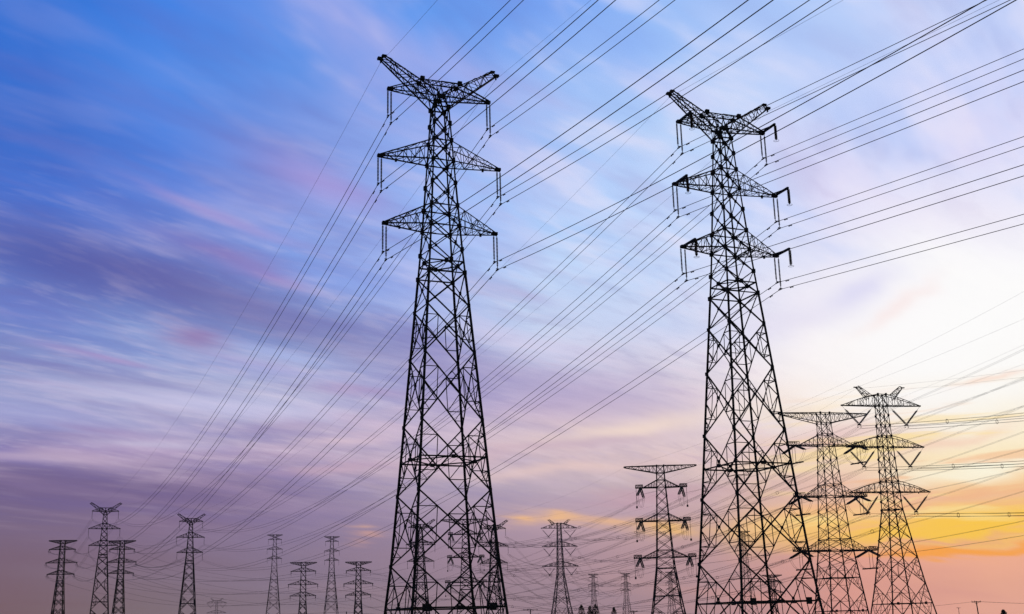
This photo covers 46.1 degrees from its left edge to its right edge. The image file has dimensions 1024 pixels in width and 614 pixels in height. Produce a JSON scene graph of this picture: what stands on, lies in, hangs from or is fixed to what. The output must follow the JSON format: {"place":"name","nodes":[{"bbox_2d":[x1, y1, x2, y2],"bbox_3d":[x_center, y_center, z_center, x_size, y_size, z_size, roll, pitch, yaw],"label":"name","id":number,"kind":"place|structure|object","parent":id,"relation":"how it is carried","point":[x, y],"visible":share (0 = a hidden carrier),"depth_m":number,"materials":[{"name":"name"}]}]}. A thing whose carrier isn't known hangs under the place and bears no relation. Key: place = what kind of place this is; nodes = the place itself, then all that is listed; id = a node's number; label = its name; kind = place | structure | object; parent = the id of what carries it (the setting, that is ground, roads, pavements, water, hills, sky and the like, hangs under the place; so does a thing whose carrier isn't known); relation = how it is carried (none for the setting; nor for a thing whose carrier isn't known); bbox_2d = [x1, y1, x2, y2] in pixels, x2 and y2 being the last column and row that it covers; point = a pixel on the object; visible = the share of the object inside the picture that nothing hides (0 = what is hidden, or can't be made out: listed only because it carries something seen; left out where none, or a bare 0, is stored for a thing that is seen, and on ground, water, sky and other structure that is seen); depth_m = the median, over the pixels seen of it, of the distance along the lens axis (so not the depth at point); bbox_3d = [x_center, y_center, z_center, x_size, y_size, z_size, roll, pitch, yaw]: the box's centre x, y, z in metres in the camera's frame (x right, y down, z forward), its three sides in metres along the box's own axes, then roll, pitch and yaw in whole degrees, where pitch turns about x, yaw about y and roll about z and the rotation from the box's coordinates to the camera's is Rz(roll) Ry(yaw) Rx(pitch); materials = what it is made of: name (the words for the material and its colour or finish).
{"place":"outdoors","nodes":[
{"label":"outdoors","id":0,"kind":"place"},
{"bbox_2d":[0,0,1023,613],"label":"sky","id":1,"kind":"structure","parent":0,"point":[157,157],"materials":[{"name":"blue"}]},
{"bbox_2d":[681,379,1020,493],"bbox_3d":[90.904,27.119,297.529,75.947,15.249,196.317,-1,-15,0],"label":"conductor bundle","id":2,"kind":"object","parent":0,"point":[876,435],"visible":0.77,"depth_m":289.29,"materials":[{"name":"metal"}]},
{"label":"ground","id":3,"kind":"structure","parent":0,"visible":0},
{"bbox_2d":[45,540,77,613],"bbox_3d":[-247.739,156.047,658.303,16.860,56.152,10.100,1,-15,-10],"label":"lattice pylon","id":4,"kind":"object","parent":3,"relation":"on","point":[60,547],"visible":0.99,"depth_m":660.77,"materials":[{"name":"metal"}]},
{"bbox_2d":[88,502,121,613],"bbox_3d":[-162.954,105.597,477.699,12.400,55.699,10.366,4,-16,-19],"label":"lattice pylon","id":5,"kind":"object","parent":3,"relation":"on","point":[105,545],"visible":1,"depth_m":479.30,"materials":[{"name":"metal"}]},
{"bbox_2d":[106,540,135,613],"bbox_3d":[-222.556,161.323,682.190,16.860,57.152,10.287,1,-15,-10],"label":"lattice pylon","id":6,"kind":"object","parent":3,"relation":"on","point":[118,573],"visible":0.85,"depth_m":684.71,"materials":[{"name":"metal"}]},
{"bbox_2d":[176,513,205,613],"bbox_3d":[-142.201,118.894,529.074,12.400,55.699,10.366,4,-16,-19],"label":"lattice pylon","id":7,"kind":"object","parent":3,"relation":"on","point":[193,570],"visible":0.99,"depth_m":530.82,"materials":[{"name":"metal"}]},
{"bbox_2d":[208,599,225,613],"bbox_3d":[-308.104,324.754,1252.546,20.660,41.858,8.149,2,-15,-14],"label":"lattice pylon","id":8,"kind":"object","parent":3,"relation":"on","point":[216,606],"visible":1,"depth_m":1255.05,"materials":[{"name":"metal"}]},
{"bbox_2d":[266,534,282,613],"bbox_3d":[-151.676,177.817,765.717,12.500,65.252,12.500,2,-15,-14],"label":"lattice pylon","id":9,"kind":"object","parent":3,"relation":"on","point":[276,549],"visible":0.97,"depth_m":768.84,"materials":[{"name":"metal"}]},
{"bbox_2d":[288,562,317,613],"bbox_3d":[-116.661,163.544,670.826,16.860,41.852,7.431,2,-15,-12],"label":"lattice pylon","id":10,"kind":"object","parent":3,"relation":"on","point":[301,584],"visible":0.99,"depth_m":672.57,"materials":[{"name":"metal"}]},
{"bbox_2d":[324,536,339,613],"bbox_3d":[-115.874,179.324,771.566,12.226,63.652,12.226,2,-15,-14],"label":"lattice pylon","id":11,"kind":"object","parent":3,"relation":"on","point":[329,560],"visible":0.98,"depth_m":773.52,"materials":[{"name":"metal"}]},
{"bbox_2d":[343,561,372,613],"bbox_3d":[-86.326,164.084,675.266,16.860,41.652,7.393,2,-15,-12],"label":"lattice pylon","id":12,"kind":"object","parent":3,"relation":"on","point":[360,587],"visible":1,"depth_m":677.16,"materials":[{"name":"metal"}]},
{"bbox_2d":[133,575,369,604],"bbox_3d":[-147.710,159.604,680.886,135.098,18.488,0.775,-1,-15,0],"label":"conductor bundle","id":13,"kind":"object","parent":12,"relation":"hanging from","point":[260,603],"visible":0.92,"depth_m":678.76,"materials":[{"name":"metal"}]},
{"bbox_2d":[406,519,435,613],"bbox_3d":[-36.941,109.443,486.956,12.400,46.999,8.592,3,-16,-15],"label":"lattice pylon","id":14,"kind":"object","parent":3,"relation":"on","point":[425,585],"visible":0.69,"depth_m":488.36,"materials":[{"name":"metal"}]},
{"bbox_2d":[377,54,508,613],"bbox_3d":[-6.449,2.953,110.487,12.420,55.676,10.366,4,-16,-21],"label":"lattice pylon","id":15,"kind":"object","parent":3,"relation":"on","point":[441,96],"visible":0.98,"depth_m":110.64,"materials":[{"name":"metal"}]},
{"bbox_2d":[88,185,379,547],"bbox_3d":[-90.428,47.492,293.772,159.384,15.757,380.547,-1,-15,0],"label":"conductor bundle","id":16,"kind":"object","parent":15,"relation":"attached to","point":[278,347],"visible":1,"depth_m":143.95,"materials":[{"name":"metal"}]},
{"bbox_2d":[91,64,379,504],"bbox_3d":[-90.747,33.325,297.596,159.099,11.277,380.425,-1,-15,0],"label":"earth wire","id":17,"kind":"object","parent":15,"relation":"attached to","point":[273,258],"visible":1,"depth_m":154.79,"materials":[{"name":"metal"}]},
{"bbox_2d":[88,254,384,569],"bbox_3d":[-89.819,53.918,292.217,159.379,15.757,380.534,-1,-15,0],"label":"conductor bundle","id":18,"kind":"object","parent":15,"relation":"attached to","point":[281,399],"visible":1,"depth_m":143.21,"materials":[{"name":"metal"}]},
{"bbox_2d":[92,118,389,526],"bbox_3d":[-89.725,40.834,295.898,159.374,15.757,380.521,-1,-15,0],"label":"conductor bundle","id":19,"kind":"object","parent":15,"relation":"attached to","point":[285,297],"visible":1,"depth_m":147.49,"materials":[{"name":"metal"}]},
{"bbox_2d":[119,132,488,526],"bbox_3d":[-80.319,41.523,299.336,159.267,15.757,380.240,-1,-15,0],"label":"conductor bundle","id":20,"kind":"object","parent":15,"relation":"attached to","point":[338,335],"visible":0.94,"depth_m":164.40,"materials":[{"name":"metal"}]},
{"bbox_2d":[118,264,495,569],"bbox_3d":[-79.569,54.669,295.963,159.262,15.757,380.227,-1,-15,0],"label":"conductor bundle","id":21,"kind":"object","parent":15,"relation":"attached to","point":[341,431],"visible":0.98,"depth_m":164.15,"materials":[{"name":"metal"}]},
{"bbox_2d":[119,200,498,547],"bbox_3d":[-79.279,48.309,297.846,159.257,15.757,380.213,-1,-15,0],"label":"conductor bundle","id":22,"kind":"object","parent":15,"relation":"attached to","point":[345,383],"visible":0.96,"depth_m":164.65,"materials":[{"name":"metal"}]},
{"bbox_2d":[129,81,494,504],"bbox_3d":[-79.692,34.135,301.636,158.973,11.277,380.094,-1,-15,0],"label":"earth wire","id":23,"kind":"object","parent":15,"relation":"attached to","point":[351,278],"visible":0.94,"depth_m":164.95,"materials":[{"name":"metal"}]},
{"bbox_2d":[390,0,523,122],"bbox_3d":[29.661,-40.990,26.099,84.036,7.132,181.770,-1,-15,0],"label":"conductor bundle","id":24,"kind":"object","parent":15,"relation":"attached to","point":[452,56],"visible":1,"depth_m":98.70,"materials":[{"name":"metal"}]},
{"bbox_2d":[380,0,615,190],"bbox_3d":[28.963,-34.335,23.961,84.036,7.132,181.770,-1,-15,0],"label":"conductor bundle","id":25,"kind":"object","parent":15,"relation":"attached to","point":[498,86],"visible":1,"depth_m":86.29,"materials":[{"name":"metal"}]},
{"bbox_2d":[384,0,772,258],"bbox_3d":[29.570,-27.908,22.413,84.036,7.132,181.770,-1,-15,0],"label":"conductor bundle","id":26,"kind":"object","parent":15,"relation":"attached to","point":[590,114],"visible":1,"depth_m":73.03,"materials":[{"name":"metal"}]},
{"bbox_2d":[488,0,674,135],"bbox_3d":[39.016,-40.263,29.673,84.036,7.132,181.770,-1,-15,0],"label":"conductor bundle","id":27,"kind":"object","parent":15,"relation":"attached to","point":[578,62],"visible":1,"depth_m":100.01,"materials":[{"name":"metal"}]},
{"bbox_2d":[499,0,830,203],"bbox_3d":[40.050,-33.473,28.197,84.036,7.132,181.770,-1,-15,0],"label":"conductor bundle","id":28,"kind":"object","parent":15,"relation":"attached to","point":[672,90],"visible":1,"depth_m":86.99,"materials":[{"name":"metal"}]},
{"bbox_2d":[496,0,1015,269],"bbox_3d":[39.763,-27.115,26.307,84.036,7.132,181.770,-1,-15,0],"label":"conductor bundle","id":29,"kind":"object","parent":15,"relation":"attached to","point":[776,118],"visible":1,"depth_m":73.82,"materials":[{"name":"metal"}]},
{"bbox_2d":[442,519,488,613],"bbox_3d":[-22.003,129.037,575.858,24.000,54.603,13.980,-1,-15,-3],"label":"lattice pylon","id":30,"kind":"object","parent":3,"relation":"on","point":[450,557],"visible":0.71,"depth_m":577.44,"materials":[{"name":"metal"}]},
{"bbox_2d":[380,499,678,581],"bbox_3d":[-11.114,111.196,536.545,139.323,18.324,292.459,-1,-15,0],"label":"conductor bundle","id":31,"kind":"object","parent":30,"relation":"attached to","point":[555,557],"visible":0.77,"depth_m":463.27,"materials":[{"name":"metal"}]},
{"bbox_2d":[449,533,642,570],"bbox_3d":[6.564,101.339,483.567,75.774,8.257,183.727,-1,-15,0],"label":"conductor bundle","id":32,"kind":"object","parent":30,"relation":"hanging from","point":[561,561],"visible":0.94,"depth_m":448.08,"materials":[{"name":"metal"}]},
{"bbox_2d":[454,571,639,600],"bbox_3d":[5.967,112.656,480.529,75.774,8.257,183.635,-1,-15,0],"label":"conductor bundle","id":33,"kind":"object","parent":30,"relation":"hanging from","point":[554,594],"visible":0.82,"depth_m":451.51,"materials":[{"name":"metal"}]},
{"bbox_2d":[455,498,641,545],"bbox_3d":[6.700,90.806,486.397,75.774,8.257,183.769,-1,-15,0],"label":"conductor bundle","id":34,"kind":"object","parent":30,"relation":"hanging from","point":[568,530],"visible":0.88,"depth_m":450.11,"materials":[{"name":"metal"}]},
{"bbox_2d":[476,498,681,544],"bbox_3d":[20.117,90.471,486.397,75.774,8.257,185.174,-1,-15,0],"label":"conductor bundle","id":35,"kind":"object","parent":30,"relation":"hanging from","point":[599,530],"visible":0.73,"depth_m":455.91,"materials":[{"name":"metal"}]},
{"bbox_2d":[482,569,687,599],"bbox_3d":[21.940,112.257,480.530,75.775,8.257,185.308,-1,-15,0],"label":"conductor bundle","id":36,"kind":"object","parent":30,"relation":"hanging from","point":[583,595],"visible":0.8,"depth_m":461.90,"materials":[{"name":"metal"}]},
{"bbox_2d":[485,530,687,570],"bbox_3d":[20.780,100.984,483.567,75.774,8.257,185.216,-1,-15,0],"label":"conductor bundle","id":37,"kind":"object","parent":30,"relation":"hanging from","point":[590,562],"visible":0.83,"depth_m":457.35,"materials":[{"name":"metal"}]},
{"bbox_2d":[481,457,842,546],"bbox_3d":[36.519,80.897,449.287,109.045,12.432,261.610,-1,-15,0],"label":"conductor bundle","id":38,"kind":"object","parent":30,"relation":"hanging from","point":[671,523],"visible":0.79,"depth_m":411.35,"materials":[{"name":"metal"}]},
{"bbox_2d":[478,520,507,613],"bbox_3d":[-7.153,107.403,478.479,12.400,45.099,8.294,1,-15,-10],"label":"lattice pylon","id":39,"kind":"object","parent":3,"relation":"on","point":[492,572],"visible":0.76,"depth_m":479.98,"materials":[{"name":"metal"}]},
{"bbox_2d":[541,519,577,613],"bbox_3d":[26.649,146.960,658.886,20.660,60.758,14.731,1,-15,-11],"label":"lattice pylon","id":40,"kind":"object","parent":3,"relation":"on","point":[557,553],"visible":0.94,"depth_m":660.79,"materials":[{"name":"metal"}]},
{"bbox_2d":[588,574,598,612],"bbox_3d":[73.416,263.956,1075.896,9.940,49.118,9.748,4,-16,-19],"label":"lattice pylon","id":41,"kind":"object","parent":3,"relation":"on","point":[594,577],"visible":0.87,"depth_m":1079.31,"materials":[{"name":"metal"}]},
{"bbox_2d":[620,573,631,613],"bbox_3d":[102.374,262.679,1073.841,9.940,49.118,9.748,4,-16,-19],"label":"lattice pylon","id":42,"kind":"object","parent":3,"relation":"on","point":[625,590],"visible":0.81,"depth_m":1075.10,"materials":[{"name":"metal"}]},
{"bbox_2d":[624,464,697,613],"bbox_3d":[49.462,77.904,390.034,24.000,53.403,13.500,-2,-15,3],"label":"lattice pylon","id":43,"kind":"object","parent":3,"relation":"on","point":[656,520],"visible":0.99,"depth_m":391.03,"materials":[{"name":"metal"}]},
{"bbox_2d":[347,498,643,581],"bbox_3d":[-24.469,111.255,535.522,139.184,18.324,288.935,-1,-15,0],"label":"conductor bundle","id":44,"kind":"object","parent":43,"relation":"hanging from","point":[526,556],"visible":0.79,"depth_m":467.74,"materials":[{"name":"metal"}]},
{"bbox_2d":[374,531,685,599],"bbox_3d":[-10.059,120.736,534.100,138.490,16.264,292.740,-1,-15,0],"label":"conductor bundle","id":45,"kind":"object","parent":43,"relation":"hanging from","point":[567,580],"visible":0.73,"depth_m":449.88,"materials":[{"name":"metal"}]},
{"bbox_2d":[625,295,1016,467],"bbox_3d":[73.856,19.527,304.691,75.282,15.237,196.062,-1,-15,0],"label":"earth wire","id":46,"kind":"object","parent":43,"relation":"attached to","point":[843,383],"visible":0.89,"depth_m":282.17,"materials":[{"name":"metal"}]},
{"bbox_2d":[637,467,1021,566],"bbox_3d":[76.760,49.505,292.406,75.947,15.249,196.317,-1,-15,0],"label":"conductor bundle","id":47,"kind":"object","parent":43,"relation":"hanging from","point":[861,519],"visible":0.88,"depth_m":273.80,"materials":[{"name":"metal"}]},
{"bbox_2d":[636,349,1023,495],"bbox_3d":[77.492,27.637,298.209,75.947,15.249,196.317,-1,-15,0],"label":"conductor bundle","id":48,"kind":"object","parent":43,"relation":"hanging from","point":[848,426],"visible":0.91,"depth_m":284.00,"materials":[{"name":"metal"}]},
{"bbox_2d":[648,406,1022,527],"bbox_3d":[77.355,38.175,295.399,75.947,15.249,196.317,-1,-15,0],"label":"conductor bundle","id":49,"kind":"object","parent":43,"relation":"hanging from","point":[858,470],"visible":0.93,"depth_m":280.99,"materials":[{"name":"metal"}]},
{"bbox_2d":[685,431,1023,527],"bbox_3d":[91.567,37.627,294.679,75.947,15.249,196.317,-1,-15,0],"label":"conductor bundle","id":50,"kind":"object","parent":43,"relation":"hanging from","point":[895,475],"visible":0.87,"depth_m":282.61,"materials":[{"name":"metal"}]},
{"bbox_2d":[693,491,1021,564],"bbox_3d":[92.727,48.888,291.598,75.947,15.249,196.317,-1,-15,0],"label":"conductor bundle","id":51,"kind":"object","parent":43,"relation":"hanging from","point":[876,531],"visible":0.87,"depth_m":292.65,"materials":[{"name":"metal"}]},
{"bbox_2d":[665,572,676,613],"bbox_3d":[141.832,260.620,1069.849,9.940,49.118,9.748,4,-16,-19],"label":"lattice pylon","id":52,"kind":"object","parent":3,"relation":"on","point":[671,586],"visible":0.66,"depth_m":1071.27,"materials":[{"name":"metal"}]},
{"bbox_2d":[666,89,823,613],"bbox_3d":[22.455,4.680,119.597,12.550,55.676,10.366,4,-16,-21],"label":"lattice pylon","id":53,"kind":"object","parent":3,"relation":"on","point":[690,114],"visible":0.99,"depth_m":119.58,"materials":[{"name":"metal"}]},
{"bbox_2d":[177,214,675,551],"bbox_3d":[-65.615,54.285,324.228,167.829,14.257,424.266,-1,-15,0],"label":"conductor bundle","id":54,"kind":"object","parent":53,"relation":"attached to","point":[495,369],"visible":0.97,"depth_m":158.10,"materials":[{"name":"metal"}]},
{"bbox_2d":[179,154,679,532],"bbox_3d":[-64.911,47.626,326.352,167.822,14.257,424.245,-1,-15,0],"label":"conductor bundle","id":55,"kind":"object","parent":53,"relation":"attached to","point":[489,331],"visible":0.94,"depth_m":164.74,"materials":[{"name":"metal"}]},
{"bbox_2d":[184,275,684,570],"bbox_3d":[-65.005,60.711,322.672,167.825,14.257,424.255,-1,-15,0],"label":"conductor bundle","id":56,"kind":"object","parent":53,"relation":"attached to","point":[677,288],"visible":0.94,"depth_m":153.66,"materials":[{"name":"metal"}]},
{"bbox_2d":[207,103,663,508],"bbox_3d":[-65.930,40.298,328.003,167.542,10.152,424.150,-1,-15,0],"label":"earth wire","id":57,"kind":"object","parent":53,"relation":"attached to","point":[511,257],"visible":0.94,"depth_m":157.75,"materials":[{"name":"metal"}]},
{"bbox_2d":[208,160,763,532],"bbox_3d":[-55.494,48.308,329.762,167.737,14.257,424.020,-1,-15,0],"label":"conductor bundle","id":58,"kind":"object","parent":53,"relation":"attached to","point":[548,340],"visible":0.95,"depth_m":170.60,"materials":[{"name":"metal"}]},
{"bbox_2d":[206,112,766,515],"bbox_3d":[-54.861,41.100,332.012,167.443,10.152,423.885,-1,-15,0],"label":"earth wire","id":59,"kind":"object","parent":53,"relation":"attached to","point":[516,325],"visible":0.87,"depth_m":179.54,"materials":[{"name":"metal"}]},
{"bbox_2d":[202,284,777,569],"bbox_3d":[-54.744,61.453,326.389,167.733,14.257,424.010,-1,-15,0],"label":"conductor bundle","id":60,"kind":"object","parent":53,"relation":"attached to","point":[560,427],"visible":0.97,"depth_m":166.26,"materials":[{"name":"metal"}]},
{"bbox_2d":[205,223,776,550],"bbox_3d":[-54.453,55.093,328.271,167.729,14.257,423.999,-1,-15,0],"label":"conductor bundle","id":61,"kind":"object","parent":53,"relation":"attached to","point":[559,384],"visible":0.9,"depth_m":168.86,"materials":[{"name":"metal"}]},
{"bbox_2d":[681,0,1009,152],"bbox_3d":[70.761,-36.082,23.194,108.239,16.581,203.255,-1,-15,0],"label":"conductor bundle","id":62,"kind":"object","parent":53,"relation":"attached to","point":[847,76],"visible":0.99,"depth_m":102.31,"materials":[{"name":"metal"}]},
{"bbox_2d":[677,70,1023,216],"bbox_3d":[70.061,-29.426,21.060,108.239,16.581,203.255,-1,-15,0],"label":"conductor bundle","id":63,"kind":"object","parent":53,"relation":"attached to","point":[855,138],"visible":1,"depth_m":98.58,"materials":[{"name":"metal"}]},
{"bbox_2d":[685,164,1023,280],"bbox_3d":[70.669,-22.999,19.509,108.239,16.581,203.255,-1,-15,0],"label":"conductor bundle","id":64,"kind":"object","parent":53,"relation":"attached to","point":[860,217],"visible":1,"depth_m":97.70,"materials":[{"name":"metal"}]},
{"bbox_2d":[774,5,987,108],"bbox_3d":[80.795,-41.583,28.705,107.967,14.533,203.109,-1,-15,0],"label":"earth wire","id":65,"kind":"object","parent":53,"relation":"attached to","point":[884,55],"visible":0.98,"depth_m":113.81,"materials":[{"name":"metal"}]},
{"bbox_2d":[765,49,1022,163],"bbox_3d":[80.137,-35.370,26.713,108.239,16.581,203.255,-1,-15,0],"label":"conductor bundle","id":66,"kind":"object","parent":53,"relation":"attached to","point":[898,110],"visible":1,"depth_m":110.17,"materials":[{"name":"metal"}]},
{"bbox_2d":[780,136,1023,227],"bbox_3d":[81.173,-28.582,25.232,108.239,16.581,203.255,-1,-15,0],"label":"conductor bundle","id":67,"kind":"object","parent":53,"relation":"attached to","point":[900,179],"visible":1,"depth_m":110.33,"materials":[{"name":"metal"}]},
{"bbox_2d":[780,214,1023,288],"bbox_3d":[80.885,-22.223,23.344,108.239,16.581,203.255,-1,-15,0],"label":"conductor bundle","id":68,"kind":"object","parent":53,"relation":"attached to","point":[901,248],"visible":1,"depth_m":108.36,"materials":[{"name":"metal"}]},
{"bbox_2d":[736,531,758,613],"bbox_3d":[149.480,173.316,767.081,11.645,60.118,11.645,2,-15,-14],"label":"lattice pylon","id":69,"kind":"object","parent":3,"relation":"on","point":[742,552],"visible":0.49,"depth_m":768.80,"materials":[{"name":"metal"}]},
{"bbox_2d":[762,575,784,613],"bbox_3d":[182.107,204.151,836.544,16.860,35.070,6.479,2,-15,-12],"label":"lattice pylon","id":70,"kind":"object","parent":3,"relation":"on","point":[774,585],"visible":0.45,"depth_m":838.04,"materials":[{"name":"metal"}]},
{"bbox_2d":[778,411,880,613],"bbox_3d":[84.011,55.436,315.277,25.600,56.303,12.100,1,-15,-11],"label":"lattice pylon","id":71,"kind":"object","parent":3,"relation":"on","point":[819,496],"visible":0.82,"depth_m":315.84,"materials":[{"name":"metal"}]},
{"bbox_2d":[344,507,781,599],"bbox_3d":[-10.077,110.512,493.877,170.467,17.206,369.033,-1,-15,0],"label":"conductor bundle","id":72,"kind":"object","parent":71,"relation":"hanging from","point":[587,577],"visible":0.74,"depth_m":410.43,"materials":[{"name":"metal"}]},
{"bbox_2d":[353,455,778,579],"bbox_3d":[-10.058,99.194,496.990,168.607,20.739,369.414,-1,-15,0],"label":"conductor bundle","id":73,"kind":"object","parent":71,"relation":"hanging from","point":[595,539],"visible":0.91,"depth_m":404.00,"materials":[{"name":"metal"}]},
{"bbox_2d":[347,559,788,613],"bbox_3d":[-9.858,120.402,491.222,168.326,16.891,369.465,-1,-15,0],"label":"conductor bundle","id":74,"kind":"object","parent":71,"relation":"hanging from","point":[648,600],"visible":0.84,"depth_m":351.41,"materials":[{"name":"metal"}]},
{"bbox_2d":[375,458,833,579],"bbox_3d":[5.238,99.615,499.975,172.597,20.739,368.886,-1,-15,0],"label":"conductor bundle","id":75,"kind":"object","parent":71,"relation":"hanging from","point":[659,533],"visible":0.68,"depth_m":404.63,"materials":[{"name":"metal"}]},
{"bbox_2d":[379,504,845,599],"bbox_3d":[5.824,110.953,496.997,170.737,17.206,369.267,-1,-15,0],"label":"conductor bundle","id":76,"kind":"object","parent":71,"relation":"hanging from","point":[641,574],"visible":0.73,"depth_m":425.25,"materials":[{"name":"metal"}]},
{"bbox_2d":[371,558,854,613],"bbox_3d":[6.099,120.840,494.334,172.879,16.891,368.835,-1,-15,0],"label":"conductor bundle","id":77,"kind":"object","parent":71,"relation":"hanging from","point":[713,596],"visible":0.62,"depth_m":364.67,"materials":[{"name":"metal"}]},
{"bbox_2d":[447,562,782,610],"bbox_3d":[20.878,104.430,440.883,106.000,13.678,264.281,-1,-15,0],"label":"conductor bundle","id":78,"kind":"object","parent":71,"relation":"hanging from","point":[638,601],"visible":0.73,"depth_m":387.01,"materials":[{"name":"metal"}]},
{"bbox_2d":[451,458,779,547],"bbox_3d":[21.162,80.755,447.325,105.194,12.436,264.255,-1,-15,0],"label":"conductor bundle","id":79,"kind":"object","parent":71,"relation":"hanging from","point":[629,522],"visible":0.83,"depth_m":403.30,"materials":[{"name":"metal"}]},
{"bbox_2d":[450,505,789,576],"bbox_3d":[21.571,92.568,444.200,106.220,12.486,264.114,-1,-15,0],"label":"conductor bundle","id":80,"kind":"object","parent":71,"relation":"hanging from","point":[632,561],"visible":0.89,"depth_m":401.56,"materials":[{"name":"metal"}]},
{"bbox_2d":[479,508,841,575],"bbox_3d":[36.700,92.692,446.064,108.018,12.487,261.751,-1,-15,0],"label":"conductor bundle","id":81,"kind":"object","parent":71,"relation":"hanging from","point":[677,560],"visible":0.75,"depth_m":399.22,"materials":[{"name":"metal"}]},
{"bbox_2d":[484,560,852,609],"bbox_3d":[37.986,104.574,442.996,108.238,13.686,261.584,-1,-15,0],"label":"conductor bundle","id":82,"kind":"object","parent":71,"relation":"hanging from","point":[684,601],"visible":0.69,"depth_m":393.83,"materials":[{"name":"metal"}]},
{"bbox_2d":[551,470,863,561],"bbox_3d":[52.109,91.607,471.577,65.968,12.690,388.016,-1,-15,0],"label":"conductor bundle","id":83,"kind":"object","parent":71,"relation":"attached to","point":[743,525],"visible":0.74,"depth_m":344.54,"materials":[{"name":"metal"}]},
{"bbox_2d":[573,468,910,561],"bbox_3d":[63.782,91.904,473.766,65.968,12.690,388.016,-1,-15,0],"label":"conductor bundle","id":84,"kind":"object","parent":71,"relation":"hanging from","point":[759,531],"visible":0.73,"depth_m":375.74,"materials":[{"name":"metal"}]},
{"bbox_2d":[809,380,1022,448],"bbox_3d":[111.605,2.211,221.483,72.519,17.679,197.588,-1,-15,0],"label":"conductor bundle","id":85,"kind":"object","parent":71,"relation":"hanging from","point":[921,414],"visible":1,"depth_m":268.38,"materials":[{"name":"metal"}]},
{"bbox_2d":[882,535,1022,555],"bbox_3d":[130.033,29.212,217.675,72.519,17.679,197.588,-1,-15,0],"label":"conductor bundle","id":86,"kind":"object","parent":71,"relation":"attached to","point":[954,546],"visible":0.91,"depth_m":284.67,"materials":[{"name":"metal"}]},
{"bbox_2d":[841,386,936,613],"bbox_3d":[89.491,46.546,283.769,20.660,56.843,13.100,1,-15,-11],"label":"lattice pylon","id":87,"kind":"object","parent":3,"relation":"on","point":[877,437],"visible":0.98,"depth_m":284.42,"materials":[{"name":"metal"}]},
{"bbox_2d":[549,426,858,540],"bbox_3d":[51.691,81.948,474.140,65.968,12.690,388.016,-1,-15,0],"label":"conductor bundle","id":88,"kind":"object","parent":87,"relation":"attached to","point":[739,491],"visible":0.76,"depth_m":361.55,"materials":[{"name":"metal"}]},
{"bbox_2d":[552,515,868,586],"bbox_3d":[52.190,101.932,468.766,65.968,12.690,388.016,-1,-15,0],"label":"conductor bundle","id":89,"kind":"object","parent":87,"relation":"attached to","point":[735,563],"visible":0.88,"depth_m":360.38,"materials":[{"name":"metal"}]},
{"bbox_2d":[578,427,904,540],"bbox_3d":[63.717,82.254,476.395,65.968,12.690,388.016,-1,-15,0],"label":"conductor bundle","id":90,"kind":"object","parent":87,"relation":"attached to","point":[753,501],"visible":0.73,"depth_m":382.51,"materials":[{"name":"metal"}]},
{"bbox_2d":[574,513,916,585],"bbox_3d":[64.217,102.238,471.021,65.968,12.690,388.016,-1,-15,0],"label":"conductor bundle","id":91,"kind":"object","parent":87,"relation":"attached to","point":[774,562],"visible":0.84,"depth_m":366.88,"materials":[{"name":"metal"}]},
{"bbox_2d":[812,520,1023,556],"bbox_3d":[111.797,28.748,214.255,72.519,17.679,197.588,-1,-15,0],"label":"conductor bundle","id":92,"kind":"object","parent":87,"relation":"attached to","point":[924,540],"visible":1,"depth_m":265.73,"materials":[{"name":"metal"}]},
{"bbox_2d":[815,449,1022,500],"bbox_3d":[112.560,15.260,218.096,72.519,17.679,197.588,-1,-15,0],"label":"conductor bundle","id":93,"kind":"object","parent":87,"relation":"hanging from","point":[929,475],"visible":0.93,"depth_m":267.95,"materials":[{"name":"metal"}]},
{"bbox_2d":[859,413,1021,428],"bbox_3d":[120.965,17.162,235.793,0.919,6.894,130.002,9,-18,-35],"label":"conductor bundle","id":94,"kind":"object","parent":87,"relation":"attached to","point":[941,420],"visible":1,"depth_m":269.48,"materials":[{"name":"metal"}]},
{"bbox_2d":[865,461,1023,470],"bbox_3d":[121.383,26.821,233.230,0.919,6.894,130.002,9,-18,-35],"label":"conductor bundle","id":95,"kind":"object","parent":87,"relation":"attached to","point":[947,467],"visible":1,"depth_m":266.25,"materials":[{"name":"metal"}]},
{"bbox_2d":[867,512,1023,516],"bbox_3d":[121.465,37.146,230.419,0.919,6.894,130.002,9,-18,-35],"label":"conductor bundle","id":96,"kind":"object","parent":87,"relation":"attached to","point":[944,516],"visible":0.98,"depth_m":264.65,"materials":[{"name":"metal"}]},
{"bbox_2d":[907,418,1022,428],"bbox_3d":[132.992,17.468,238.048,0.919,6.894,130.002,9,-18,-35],"label":"conductor bundle","id":97,"kind":"object","parent":87,"relation":"attached to","point":[966,422],"visible":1,"depth_m":276.57,"materials":[{"name":"metal"}]},
{"bbox_2d":[912,464,1023,470],"bbox_3d":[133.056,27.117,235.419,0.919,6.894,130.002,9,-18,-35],"label":"conductor bundle","id":98,"kind":"object","parent":87,"relation":"attached to","point":[963,466],"visible":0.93,"depth_m":274.73,"materials":[{"name":"metal"}]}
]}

